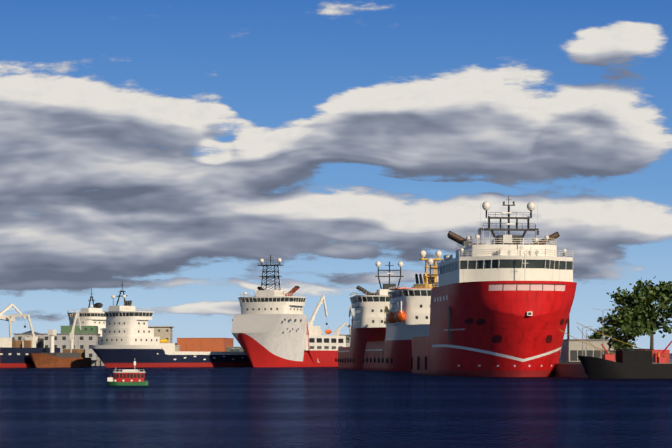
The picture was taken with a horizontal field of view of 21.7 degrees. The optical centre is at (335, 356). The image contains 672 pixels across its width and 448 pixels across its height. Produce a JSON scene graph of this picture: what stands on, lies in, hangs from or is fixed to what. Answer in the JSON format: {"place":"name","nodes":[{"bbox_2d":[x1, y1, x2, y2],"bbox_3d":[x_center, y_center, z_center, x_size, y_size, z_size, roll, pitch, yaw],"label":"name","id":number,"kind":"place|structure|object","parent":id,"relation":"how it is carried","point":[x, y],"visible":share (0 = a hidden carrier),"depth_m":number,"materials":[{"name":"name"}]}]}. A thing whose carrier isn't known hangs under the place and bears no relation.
{"place":"outdoors","nodes":[
{"label":"outdoors","id":0,"kind":"place"},
{"bbox_2d":[13,326,100,359],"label":"building","id":1,"kind":"structure","parent":0,"point":[89,335],"depth_m":656.38,"materials":[{"name":"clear concrete"}]},
{"bbox_2d":[91,360,104,365],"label":"quay","id":2,"kind":"structure","parent":0,"point":[96,362],"depth_m":661.77,"materials":[{"name":"concrete"}]},
{"bbox_2d":[148,326,173,342],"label":"beige building","id":3,"kind":"structure","parent":2,"relation":"on","point":[163,332],"depth_m":702.26,"materials":[{"name":"clear concrete"}]},
{"bbox_2d":[339,335,349,342],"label":"building","id":4,"kind":"structure","parent":2,"relation":"on","point":[347,339],"depth_m":759.71,"materials":[{"name":"grey"}]},
{"bbox_2d":[175,345,180,350],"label":"beige building annex","id":5,"kind":"object","parent":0,"point":[177,347],"visible":0.19,"depth_m":697.47,"materials":[{"name":"beige paint"}]},
{"bbox_2d":[177,338,233,351],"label":"warehouse building","id":6,"kind":"structure","parent":0,"point":[205,344],"depth_m":712.93,"materials":[{"name":"orange brick"}]},
{"bbox_2d":[226,347,243,351],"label":"building","id":7,"kind":"structure","parent":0,"point":[234,349],"depth_m":718.14,"materials":[{"name":"grey concrete"}]},
{"bbox_2d":[0,357,671,447],"bbox_3d":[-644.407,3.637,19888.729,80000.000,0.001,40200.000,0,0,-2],"label":"sea water","id":8,"kind":"structure","parent":0,"point":[226,407],"depth_m":117.42,"materials":[{"name":"blue liquid"}]},
{"bbox_2d":[0,303,59,367],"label":"ship","id":9,"kind":"object","parent":8,"relation":"on","point":[14,353],"visible":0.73,"depth_m":565.62,"materials":[{"name":"white metal"}]},
{"bbox_2d":[28,311,90,367],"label":"ship","id":10,"kind":"object","parent":8,"relation":"on","point":[71,357],"visible":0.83,"depth_m":567.20,"materials":[{"name":"brown metal"}]},
{"bbox_2d":[67,289,110,359],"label":"white ship","id":11,"kind":"object","parent":8,"relation":"on","point":[94,316],"visible":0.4,"depth_m":694.16,"materials":[{"name":"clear metal"}]},
{"bbox_2d":[106,361,147,385],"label":"ferry","id":12,"kind":"object","parent":8,"relation":"on","point":[129,377],"visible":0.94,"depth_m":217.14,"materials":[{"name":"paint"}]},
{"bbox_2d":[89,281,251,367],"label":"ship","id":13,"kind":"object","parent":8,"relation":"on","point":[127,339],"visible":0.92,"depth_m":565.30,"materials":[{"name":"white metal"}]},
{"bbox_2d":[231,255,350,366],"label":"ship","id":14,"kind":"object","parent":8,"relation":"on","point":[273,328],"visible":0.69,"depth_m":581.22,"materials":[{"name":"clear metal"}]},
{"bbox_2d":[335,261,412,369],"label":"ship","id":15,"kind":"object","parent":8,"relation":"on","point":[368,319],"visible":0.5,"depth_m":459.43,"materials":[{"name":"red paint"}]},
{"bbox_2d":[362,250,453,371],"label":"ship","id":16,"kind":"object","parent":8,"relation":"on","point":[407,318],"visible":0.48,"depth_m":407.00,"materials":[{"name":"red paint"}]},
{"bbox_2d":[410,196,576,376],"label":"ship","id":17,"kind":"object","parent":8,"relation":"on","point":[500,305],"visible":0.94,"depth_m":306.87,"materials":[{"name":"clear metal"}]},
{"bbox_2d":[578,344,671,378],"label":"boat","id":18,"kind":"object","parent":8,"relation":"on","point":[632,364],"visible":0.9,"depth_m":282.89,"materials":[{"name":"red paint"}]},
{"bbox_2d":[0,0,671,352],"label":"sky","id":19,"kind":"structure","parent":0,"point":[164,149],"materials":[{"name":"blue"}]},
{"bbox_2d":[12,331,671,356],"bbox_3d":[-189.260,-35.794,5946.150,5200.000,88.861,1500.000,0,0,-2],"label":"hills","id":20,"kind":"structure","parent":0,"point":[176,343],"depth_m":5465.31,"materials":[{"name":"green plant"}]},
{"bbox_2d":[554,360,671,377],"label":"quay pavement","id":21,"kind":"structure","parent":0,"point":[569,369],"depth_m":304.97,"materials":[{"name":"concrete"}]},
{"bbox_2d":[582,326,591,355],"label":"lamp post","id":22,"kind":"object","parent":21,"relation":"on","point":[582,339],"visible":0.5,"depth_m":381.04,"materials":[{"name":"grey metal"}]},
{"bbox_2d":[561,339,616,361],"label":"quay shed","id":23,"kind":"structure","parent":21,"relation":"on","point":[571,350],"depth_m":431.41,"materials":[{"name":"grey metal"}]},
{"bbox_2d":[588,327,619,342],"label":"tree","id":24,"kind":"object","parent":21,"relation":"on","point":[596,336],"visible":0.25,"depth_m":470.20,"materials":[{"name":"green plant"}]},
{"bbox_2d":[560,323,671,357],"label":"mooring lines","id":25,"kind":"object","parent":21,"relation":"on","point":[605,335],"visible":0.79,"depth_m":302.61,"materials":[{"name":"fabric"}]},
{"bbox_2d":[594,302,656,351],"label":"tree","id":26,"kind":"object","parent":21,"relation":"on","point":[629,329],"visible":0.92,"depth_m":344.95,"materials":[{"name":"green plant"}]},
{"bbox_2d":[606,276,671,348],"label":"tree","id":27,"kind":"object","parent":21,"relation":"on","point":[660,294],"visible":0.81,"depth_m":350.81,"materials":[{"name":"green plant"}]},
{"bbox_2d":[652,341,671,361],"bbox_3d":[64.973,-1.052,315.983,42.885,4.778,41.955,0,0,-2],"label":"deck crane","id":28,"kind":"object","parent":21,"relation":"on","point":[662,353],"visible":0.17,"depth_m":297.04,"materials":[{"name":"red paint"}]}
]}

